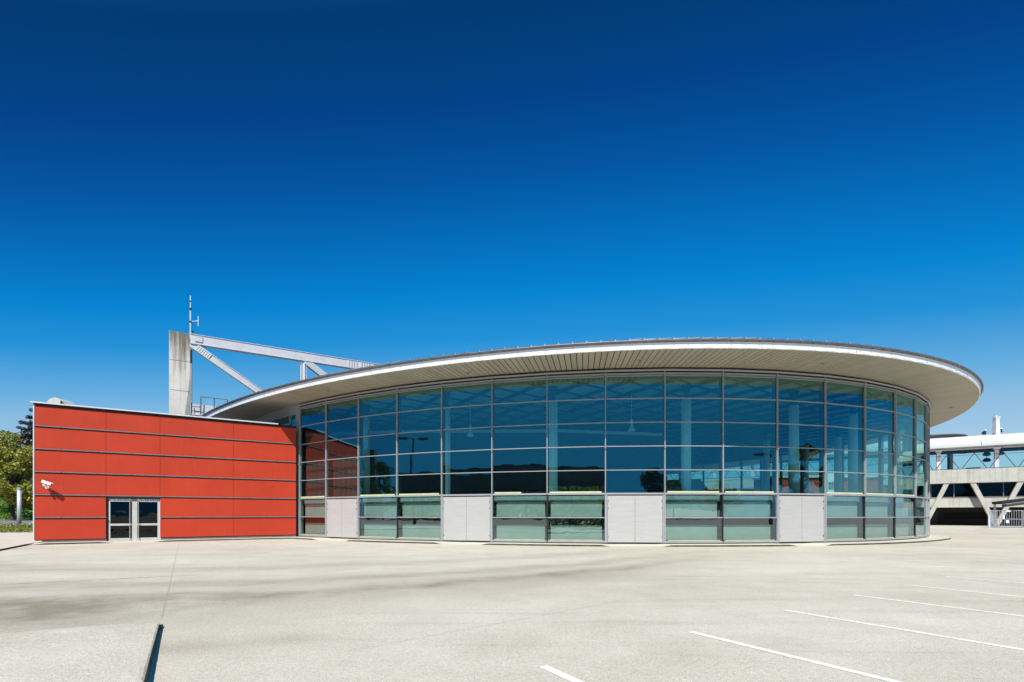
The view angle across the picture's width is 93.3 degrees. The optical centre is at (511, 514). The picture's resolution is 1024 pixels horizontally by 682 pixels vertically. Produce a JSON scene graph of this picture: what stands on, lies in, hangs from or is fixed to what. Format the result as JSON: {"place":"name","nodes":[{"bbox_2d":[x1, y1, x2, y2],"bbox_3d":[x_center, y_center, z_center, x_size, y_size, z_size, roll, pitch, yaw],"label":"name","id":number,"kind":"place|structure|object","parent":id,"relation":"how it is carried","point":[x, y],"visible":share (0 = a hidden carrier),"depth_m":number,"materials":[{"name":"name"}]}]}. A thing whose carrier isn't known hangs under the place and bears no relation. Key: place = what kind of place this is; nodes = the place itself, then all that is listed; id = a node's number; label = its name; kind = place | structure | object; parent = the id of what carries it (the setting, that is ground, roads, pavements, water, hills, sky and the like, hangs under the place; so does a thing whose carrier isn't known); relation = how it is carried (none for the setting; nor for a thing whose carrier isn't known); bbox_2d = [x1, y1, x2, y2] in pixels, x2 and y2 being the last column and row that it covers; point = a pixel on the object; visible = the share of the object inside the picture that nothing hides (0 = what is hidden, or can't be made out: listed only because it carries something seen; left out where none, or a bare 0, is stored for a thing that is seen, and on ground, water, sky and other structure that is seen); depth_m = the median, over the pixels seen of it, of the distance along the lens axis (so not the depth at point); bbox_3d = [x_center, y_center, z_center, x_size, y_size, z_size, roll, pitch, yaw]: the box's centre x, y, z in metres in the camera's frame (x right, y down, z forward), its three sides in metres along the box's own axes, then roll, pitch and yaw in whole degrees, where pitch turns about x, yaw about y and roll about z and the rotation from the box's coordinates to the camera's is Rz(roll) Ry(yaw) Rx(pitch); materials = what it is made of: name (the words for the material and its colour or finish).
{"place":"outdoors","nodes":[
{"label":"outdoors","id":0,"kind":"place"},
{"bbox_2d":[0,520,32,525],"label":"road","id":1,"kind":"structure","parent":0,"point":[15,521],"depth_m":66.30,"materials":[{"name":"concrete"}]},
{"bbox_2d":[0,498,32,519],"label":"grass bank","id":2,"kind":"structure","parent":0,"point":[24,516],"depth_m":77.23,"materials":[{"name":"green plant"}]},
{"bbox_2d":[0,430,32,519],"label":"broadleaf tree","id":3,"kind":"object","parent":2,"relation":"on","point":[22,460],"visible":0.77,"depth_m":71.24,"materials":[{"name":"green plant"}]},
{"bbox_2d":[0,497,32,519],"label":"bank shrubs","id":4,"kind":"object","parent":2,"relation":"on","point":[4,511],"visible":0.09,"depth_m":79.20,"materials":[{"name":"green plant"}]},
{"bbox_2d":[2,446,31,511],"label":"broadleaf tree","id":5,"kind":"object","parent":2,"relation":"on","point":[8,477],"visible":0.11,"depth_m":78.90,"materials":[{"name":"green plant"}]},
{"bbox_2d":[6,408,32,447],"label":"pine tree","id":6,"kind":"object","parent":2,"relation":"on","point":[26,436],"visible":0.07,"depth_m":89.07,"materials":[{"name":"green plant"}]},
{"bbox_2d":[0,531,41,547],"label":"pavement","id":7,"kind":"structure","parent":0,"point":[8,539],"depth_m":29.63,"materials":[{"name":"concrete"}]},
{"bbox_2d":[333,454,357,496],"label":"window","id":8,"kind":"structure","parent":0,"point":[343,469],"depth_m":31.48,"materials":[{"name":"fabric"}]},
{"bbox_2d":[31,535,947,546],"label":"pavement","id":9,"kind":"structure","parent":0,"point":[932,537],"depth_m":26.47,"materials":[{"name":"concrete"}]},
{"bbox_2d":[30,397,295,542],"bbox_3d":[-23.918,-2.705,35.191,13.312,8.550,13.109,0,0,-32],"label":"red annex","id":10,"kind":"object","parent":9,"relation":"on","point":[112,474],"visible":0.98,"depth_m":29.19,"materials":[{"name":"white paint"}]},
{"bbox_2d":[41,480,53,488],"bbox_3d":[-25.318,-1.634,26.430,0.518,0.468,0.454,0,0,-18],"label":"security camera","id":11,"kind":"object","parent":10,"relation":"attached to","point":[44,482],"visible":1,"depth_m":26.25,"materials":[{"name":"white plastic"}]},
{"bbox_2d":[107,496,160,540],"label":"entrance door","id":12,"kind":"structure","parent":10,"relation":"in","point":[128,518],"depth_m":28.66,"materials":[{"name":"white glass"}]},
{"bbox_2d":[0,524,1023,681],"bbox_3d":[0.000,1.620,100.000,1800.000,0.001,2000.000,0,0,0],"label":"ground","id":13,"kind":"structure","parent":0,"point":[282,610],"depth_m":8.41,"materials":[{"name":"concrete"}]},
{"bbox_2d":[0,544,28,550],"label":"kerb","id":14,"kind":"structure","parent":13,"relation":"on","point":[10,547],"depth_m":23.13,"materials":[{"name":"grey concrete"}]},
{"bbox_2d":[0,522,32,532],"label":"ground cover","id":15,"kind":"object","parent":13,"relation":"on","point":[24,527],"visible":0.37,"depth_m":41.41,"materials":[{"name":"green plant"}]},
{"bbox_2d":[0,624,153,681],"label":"traffic island","id":16,"kind":"structure","parent":13,"relation":"on","point":[108,653],"depth_m":5.21,"materials":[{"name":"concrete"}]},
{"bbox_2d":[136,624,162,681],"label":"kerb","id":17,"kind":"structure","parent":13,"relation":"on","point":[144,669],"depth_m":5.21,"materials":[{"name":"grey concrete"}]},
{"bbox_2d":[162,545,178,616],"bbox_3d":[-12.450,1.616,17.900,0.023,0.001,24.851,0,0,-34],"label":"ground joint","id":18,"kind":"object","parent":13,"relation":"on","point":[169,586],"visible":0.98,"depth_m":10.40,"materials":[{"name":"grey concrete"}]},
{"bbox_2d":[169,330,191,414],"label":"concrete pylon","id":19,"kind":"object","parent":13,"relation":"on","point":[180,383],"visible":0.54,"depth_m":45.22,"materials":[{"name":"grey concrete"}]},
{"bbox_2d":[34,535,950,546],"bbox_3d":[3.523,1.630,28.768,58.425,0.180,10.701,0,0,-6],"label":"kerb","id":20,"kind":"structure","parent":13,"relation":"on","point":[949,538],"depth_m":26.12,"materials":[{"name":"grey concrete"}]},
{"bbox_2d":[540,665,583,681],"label":"parking line","id":21,"kind":"object","parent":13,"relation":"on","point":[560,673],"visible":1,"depth_m":4.88,"materials":[{"name":"white paint"}]},
{"bbox_2d":[201,337,983,543],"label":"glass exhibition hall","id":22,"kind":"structure","parent":13,"relation":"on","point":[553,450],"depth_m":29.32,"materials":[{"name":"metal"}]},
{"bbox_2d":[191,396,227,415],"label":"maintenance platform","id":23,"kind":"structure","parent":22,"relation":"attached to","point":[200,406],"depth_m":44.92,"materials":[{"name":"metal"}]},
{"bbox_2d":[189,333,376,414],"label":"roof truss","id":24,"kind":"object","parent":22,"relation":"on","point":[198,343],"visible":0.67,"depth_m":47.51,"materials":[{"name":"metal"}]},
{"bbox_2d":[189,296,198,333],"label":"antenna mast","id":25,"kind":"object","parent":24,"relation":"on","point":[190,309],"visible":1,"depth_m":44.95,"materials":[{"name":"metal"}]},
{"bbox_2d":[299,402,324,498],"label":"upper window","id":26,"kind":"structure","parent":22,"relation":"in","point":[318,406],"depth_m":32.64,"materials":[{"name":"metal"}]},
{"bbox_2d":[300,504,327,537],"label":"lower window","id":27,"kind":"structure","parent":22,"relation":"in","point":[311,529],"depth_m":33.03,"materials":[{"name":"glass"}]},
{"bbox_2d":[326,498,356,537],"bbox_3d":[-10.893,0.230,31.029,3.011,2.550,0.135,0,0,31],"label":"service door","id":28,"kind":"structure","parent":22,"relation":"in","point":[341,513],"depth_m":30.99,"materials":[{"name":"metal"}]},
{"bbox_2d":[326,396,357,497],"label":"upper window","id":29,"kind":"structure","parent":22,"relation":"in","point":[355,399],"depth_m":30.98,"materials":[{"name":"metal"}]},
{"bbox_2d":[358,390,396,497],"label":"upper window","id":30,"kind":"structure","parent":22,"relation":"in","point":[389,394],"depth_m":29.51,"materials":[{"name":"metal"}]},
{"bbox_2d":[358,503,396,539],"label":"lower window","id":31,"kind":"structure","parent":22,"relation":"in","point":[371,531],"depth_m":29.75,"materials":[{"name":"glass"}]},
{"bbox_2d":[397,385,440,496],"bbox_3d":[-5.407,-4.231,28.298,3.010,6.372,0.235,0,0,23],"label":"upper window","id":32,"kind":"structure","parent":22,"relation":"in","point":[438,388],"depth_m":28.25,"materials":[{"name":"metal"}]},
{"bbox_2d":[397,503,440,540],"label":"lower window","id":33,"kind":"structure","parent":22,"relation":"in","point":[414,532],"depth_m":28.49,"materials":[{"name":"glass"}]},
{"bbox_2d":[442,380,490,495],"bbox_3d":[-2.535,-4.231,27.230,3.010,6.372,0.235,0,0,18],"label":"upper window","id":34,"kind":"structure","parent":22,"relation":"in","point":[481,384],"depth_m":27.17,"materials":[{"name":"metal"}]},
{"bbox_2d":[442,495,490,541],"bbox_3d":[-2.548,0.230,27.192,3.010,2.550,0.135,0,0,18],"label":"service door","id":35,"kind":"structure","parent":22,"relation":"in","point":[464,518],"depth_m":27.14,"materials":[{"name":"metal"}]},
{"bbox_2d":[467,425,473,436],"bbox_3d":[-2.720,-6.324,31.500,0.470,2.473,0.470,0,0,0],"label":"pendant lamp","id":36,"kind":"object","parent":22,"relation":"hanging from","point":[470,434],"visible":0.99,"depth_m":31.43,"materials":[{"name":"teal glass"}]},
{"bbox_2d":[492,376,546,495],"bbox_3d":[0.411,-4.231,26.389,3.010,6.372,0.235,0,0,14],"label":"upper window","id":37,"kind":"structure","parent":22,"relation":"in","point":[537,380],"depth_m":26.33,"materials":[{"name":"metal"}]},
{"bbox_2d":[492,502,546,542],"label":"lower window","id":38,"kind":"structure","parent":22,"relation":"in","point":[507,533],"depth_m":26.58,"materials":[{"name":"glass"}]},
{"bbox_2d":[547,502,604,542],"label":"lower window","id":39,"kind":"structure","parent":22,"relation":"in","point":[558,509],"depth_m":26.00,"materials":[{"name":"glass"}]},
{"bbox_2d":[548,373,604,494],"bbox_3d":[3.415,-4.231,25.789,3.010,6.372,0.235,0,0,9],"label":"upper window","id":40,"kind":"structure","parent":22,"relation":"in","point":[599,376],"depth_m":25.74,"materials":[{"name":"metal"}]},
{"bbox_2d":[628,395,634,431],"bbox_3d":[7.420,-6.366,30.000,0.470,2.387,0.470,0,0,0],"label":"pendant lamp","id":41,"kind":"object","parent":22,"relation":"hanging from","point":[631,428],"visible":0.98,"depth_m":29.98,"materials":[{"name":"teal glass"}]},
{"bbox_2d":[606,372,663,494],"bbox_3d":[6.459,-4.231,25.448,3.010,6.372,0.235,0,0,4],"label":"upper window","id":42,"kind":"structure","parent":22,"relation":"in","point":[641,376],"depth_m":25.41,"materials":[{"name":"metal"}]},
{"bbox_2d":[606,494,663,542],"bbox_3d":[6.456,0.230,25.408,3.010,2.550,0.135,0,0,4],"label":"service door","id":43,"kind":"structure","parent":22,"relation":"in","point":[631,519],"depth_m":25.36,"materials":[{"name":"metal"}]},
{"bbox_2d":[664,502,722,543],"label":"lower window","id":44,"kind":"structure","parent":22,"relation":"in","point":[675,534],"depth_m":25.63,"materials":[{"name":"glass"}]},
{"bbox_2d":[666,372,722,494],"bbox_3d":[9.520,-4.231,25.379,3.010,6.372,0.235,0,0,-1],"label":"upper window","id":45,"kind":"structure","parent":22,"relation":"in","point":[702,375],"depth_m":25.32,"materials":[{"name":"metal"}]},
{"bbox_2d":[722,373,776,494],"bbox_3d":[12.573,-4.231,25.600,3.010,6.372,0.235,0,0,-7],"label":"upper window","id":46,"kind":"structure","parent":22,"relation":"in","point":[749,377],"depth_m":25.55,"materials":[{"name":"metal"}]},
{"bbox_2d":[723,502,776,543],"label":"lower window","id":47,"kind":"structure","parent":22,"relation":"in","point":[733,534],"depth_m":25.83,"materials":[{"name":"glass"}]},
{"bbox_2d":[742,458,761,487],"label":"upper window","id":48,"kind":"structure","parent":22,"relation":"in","point":[758,458],"depth_m":64.89,"materials":[{"name":"glass"}]},
{"bbox_2d":[778,375,824,494],"bbox_3d":[15.588,-4.231,26.125,3.010,6.372,0.235,0,0,-13],"label":"upper window","id":49,"kind":"structure","parent":22,"relation":"in","point":[803,379],"depth_m":26.08,"materials":[{"name":"metal"}]},
{"bbox_2d":[779,495,824,542],"bbox_3d":[15.597,0.230,26.086,3.010,2.550,0.135,0,0,-13],"label":"service door","id":50,"kind":"structure","parent":22,"relation":"in","point":[801,517],"depth_m":26.03,"materials":[{"name":"metal"}]},
{"bbox_2d":[826,378,864,495],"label":"upper window","id":51,"kind":"structure","parent":22,"relation":"in","point":[828,382],"depth_m":26.92,"materials":[{"name":"metal"}]},
{"bbox_2d":[827,502,864,541],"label":"lower window","id":52,"kind":"structure","parent":22,"relation":"in","point":[834,509],"depth_m":27.19,"materials":[{"name":"glass"}]},
{"bbox_2d":[866,436,881,490],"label":"upper window","id":53,"kind":"structure","parent":22,"relation":"in","point":[879,436],"depth_m":47.04,"materials":[{"name":"metal"}]},
{"bbox_2d":[865,383,895,496],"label":"upper window","id":54,"kind":"structure","parent":22,"relation":"in","point":[871,388],"depth_m":28.08,"materials":[{"name":"metal"}]},
{"bbox_2d":[865,503,895,540],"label":"lower window","id":55,"kind":"structure","parent":22,"relation":"in","point":[872,510],"depth_m":28.41,"materials":[{"name":"glass"}]},
{"bbox_2d":[889,503,915,539],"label":"lower window","id":56,"kind":"structure","parent":22,"relation":"in","point":[901,509],"depth_m":29.92,"materials":[{"name":"glass"}]},
{"bbox_2d":[896,390,915,497],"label":"upper window","id":57,"kind":"structure","parent":22,"relation":"in","point":[908,397],"depth_m":29.63,"materials":[{"name":"metal"}]},
{"bbox_2d":[914,423,914,494],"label":"upper window","id":58,"kind":"structure","parent":22,"relation":"in","point":[914,423],"depth_m":39.49,"materials":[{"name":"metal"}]},
{"bbox_2d":[909,498,926,538],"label":"lower window","id":59,"kind":"structure","parent":22,"relation":"in","point":[920,502],"depth_m":31.37,"materials":[{"name":"glass"}]},
{"bbox_2d":[914,397,926,498],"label":"upper window","id":60,"kind":"structure","parent":22,"relation":"in","point":[921,405],"depth_m":31.57,"materials":[{"name":"glass"}]},
{"bbox_2d":[690,631,901,681],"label":"parking line","id":61,"kind":"object","parent":13,"relation":"on","point":[814,661],"visible":1,"depth_m":5.42,"materials":[{"name":"white paint"}]},
{"bbox_2d":[753,476,886,497],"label":"building","id":62,"kind":"structure","parent":13,"relation":"on","point":[871,483],"depth_m":73.00,"materials":[{"name":"white paint"}]},
{"bbox_2d":[783,492,877,496],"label":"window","id":63,"kind":"structure","parent":62,"relation":"in","point":[783,492],"depth_m":72.95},
{"bbox_2d":[826,473,833,496],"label":"pillar sign","id":64,"kind":"object","parent":13,"relation":"on","point":[830,481],"visible":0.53,"depth_m":61.83,"materials":[{"name":"blue glass"}]},
{"bbox_2d":[667,433,1023,525],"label":"concrete gallery building","id":65,"kind":"structure","parent":13,"relation":"on","point":[966,496],"depth_m":69.25,"materials":[{"name":"white concrete"}]},
{"bbox_2d":[901,434,966,468],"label":"roof","id":66,"kind":"object","parent":65,"relation":"on","point":[949,463],"visible":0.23,"depth_m":80.75,"materials":[{"name":"white metal"}]},
{"bbox_2d":[992,415,1000,434],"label":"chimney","id":67,"kind":"object","parent":65,"relation":"on","point":[996,425],"visible":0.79,"depth_m":68.06,"materials":[{"name":"white paint"}]},
{"bbox_2d":[784,610,1023,649],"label":"parking line","id":68,"kind":"object","parent":13,"relation":"on","point":[909,630],"visible":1,"depth_m":6.70,"materials":[{"name":"white paint"}]},
{"bbox_2d":[856,595,1023,616],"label":"parking line","id":69,"kind":"object","parent":13,"relation":"on","point":[945,606],"visible":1,"depth_m":8.48,"materials":[{"name":"white paint"}]},
{"bbox_2d":[909,585,1023,596],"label":"parking line","id":70,"kind":"object","parent":13,"relation":"on","point":[968,591],"visible":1,"depth_m":10.13,"materials":[{"name":"white paint"}]},
{"bbox_2d":[945,576,1020,582],"bbox_3d":[12.625,1.616,10.480,0.105,0.001,5.000,0,0,-32],"label":"parking line","id":71,"kind":"object","parent":13,"relation":"on","point":[983,579],"visible":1,"depth_m":12.00,"materials":[{"name":"white paint"}]},
{"bbox_2d":[989,510,1023,527],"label":"steel fence","id":72,"kind":"object","parent":13,"relation":"on","point":[993,514],"visible":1,"depth_m":58.34,"materials":[{"name":"grey metal"}]},
{"bbox_2d":[992,498,1023,527],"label":"sloping canopy","id":73,"kind":"object","parent":13,"relation":"on","point":[1012,502],"visible":0.94,"depth_m":58.10,"materials":[{"name":"metal"}]},
{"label":"planting bed","id":74,"kind":"structure","parent":13,"relation":"on","visible":0},
{"bbox_2d":[17,487,21,523],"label":"light column","id":75,"kind":"structure","parent":74,"relation":"on","point":[19,505],"depth_m":45.89,"materials":[{"name":"silver metal"}]},
{"bbox_2d":[0,0,1023,479],"label":"sky","id":76,"kind":"structure","parent":0,"point":[372,181],"materials":[{"name":"blue"}]}
]}

